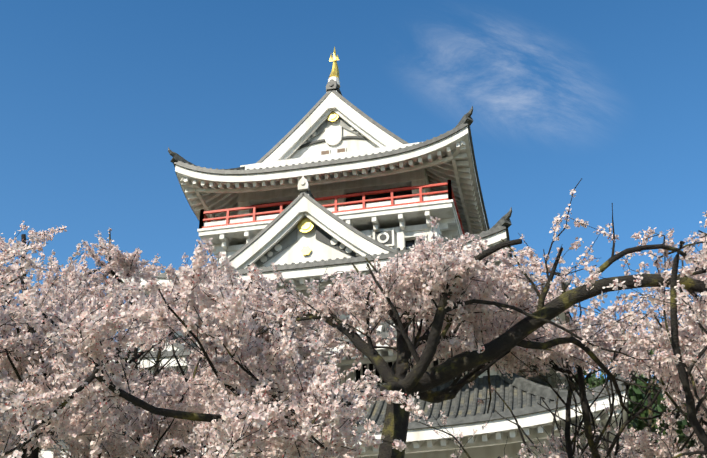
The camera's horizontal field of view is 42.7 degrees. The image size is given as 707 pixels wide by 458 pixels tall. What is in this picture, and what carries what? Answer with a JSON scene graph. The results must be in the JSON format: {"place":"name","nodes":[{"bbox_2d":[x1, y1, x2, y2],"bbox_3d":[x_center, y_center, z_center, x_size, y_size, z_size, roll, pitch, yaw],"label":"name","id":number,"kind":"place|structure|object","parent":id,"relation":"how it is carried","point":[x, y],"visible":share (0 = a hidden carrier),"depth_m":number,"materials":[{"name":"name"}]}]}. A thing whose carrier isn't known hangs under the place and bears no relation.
{"place":"outdoors","nodes":[
{"label":"outdoors","id":0,"kind":"place"},
{"bbox_2d":[0,0,706,382],"label":"sky","id":1,"kind":"structure","parent":0,"point":[611,95],"materials":[{"name":"blue"}]},
{"label":"ground","id":2,"kind":"structure","parent":0,"visible":0},
{"bbox_2d":[0,178,706,457],"bbox_3d":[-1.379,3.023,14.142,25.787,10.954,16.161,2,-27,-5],"label":"cherry trees branches","id":3,"kind":"object","parent":2,"relation":"on","point":[421,379],"visible":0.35,"depth_m":10.91,"materials":[{"name":"plant"}]},
{"bbox_2d":[0,189,706,457],"bbox_3d":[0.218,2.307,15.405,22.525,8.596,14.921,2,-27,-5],"label":"cherry blossoms","id":4,"kind":"object","parent":3,"relation":"attached to","point":[202,304],"visible":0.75,"depth_m":10.89,"materials":[{"name":"pink plant"}]},
{"bbox_2d":[356,425,559,457],"bbox_3d":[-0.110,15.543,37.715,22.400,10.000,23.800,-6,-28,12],"label":"wall","id":5,"kind":"structure","parent":2,"relation":"on","point":[511,450],"depth_m":29.39,"materials":[{"name":"white paint"}]},
{"bbox_2d":[4,370,632,457],"bbox_3d":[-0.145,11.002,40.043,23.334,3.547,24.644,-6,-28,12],"label":"roof","id":6,"kind":"structure","parent":5,"relation":"on","point":[465,412],"depth_m":28.32,"materials":[{"name":"grey tile"}]},
{"bbox_2d":[181,324,507,386],"bbox_3d":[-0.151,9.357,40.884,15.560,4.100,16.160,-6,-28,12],"label":"castle wall","id":7,"kind":"structure","parent":6,"relation":"on","point":[357,374],"depth_m":33.65,"materials":[{"name":"white paint"}]},
{"bbox_2d":[107,275,570,389],"bbox_3d":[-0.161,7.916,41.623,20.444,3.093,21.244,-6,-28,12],"label":"roof","id":8,"kind":"structure","parent":5,"relation":"on","point":[387,355],"depth_m":33.02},
{"bbox_2d":[173,287,399,336],"bbox_3d":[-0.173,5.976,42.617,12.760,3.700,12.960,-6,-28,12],"label":"castle wall","id":9,"kind":"structure","parent":8,"relation":"on","point":[305,293],"depth_m":37.33,"materials":[{"name":"white paint"}]},
{"bbox_2d":[121,303,459,372],"bbox_3d":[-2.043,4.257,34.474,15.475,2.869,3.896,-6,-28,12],"label":"castle roof gables","id":10,"kind":"object","parent":8,"relation":"on","point":[383,328],"visible":0.06,"depth_m":33.55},
{"bbox_2d":[105,207,513,306],"bbox_3d":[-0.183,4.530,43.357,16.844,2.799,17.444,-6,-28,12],"label":"roof","id":11,"kind":"structure","parent":8,"relation":"on","point":[298,274],"depth_m":35.44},
{"bbox_2d":[217,176,414,269],"bbox_3d":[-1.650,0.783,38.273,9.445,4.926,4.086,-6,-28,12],"label":"gable","id":12,"kind":"structure","parent":11,"relation":"on","point":[304,226],"depth_m":36.90,"materials":[{"name":"white paint"}]},
{"bbox_2d":[168,47,489,235],"bbox_3d":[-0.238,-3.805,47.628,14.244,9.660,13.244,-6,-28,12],"label":"roof","id":13,"kind":"structure","parent":11,"relation":"on","point":[332,120],"depth_m":41.84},
{"bbox_2d":[219,223,440,263],"bbox_3d":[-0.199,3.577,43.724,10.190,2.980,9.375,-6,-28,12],"label":"castle wall","id":14,"kind":"structure","parent":11,"relation":"on","point":[400,239],"depth_m":39.61,"materials":[{"name":"white paint"}]},
{"bbox_2d":[197,142,464,261],"bbox_3d":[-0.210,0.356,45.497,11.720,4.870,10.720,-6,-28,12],"label":"castle upper storey","id":15,"kind":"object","parent":11,"relation":"on","point":[407,201],"visible":0.35,"depth_m":41.10,"materials":[{"name":"white paint"}]},
{"bbox_2d":[573,317,706,457],"bbox_3d":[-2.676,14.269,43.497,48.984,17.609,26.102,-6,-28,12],"label":"evergreen trees","id":16,"kind":"object","parent":2,"relation":"on","point":[638,397],"depth_m":33.59,"materials":[{"name":"green plant"}]}
]}

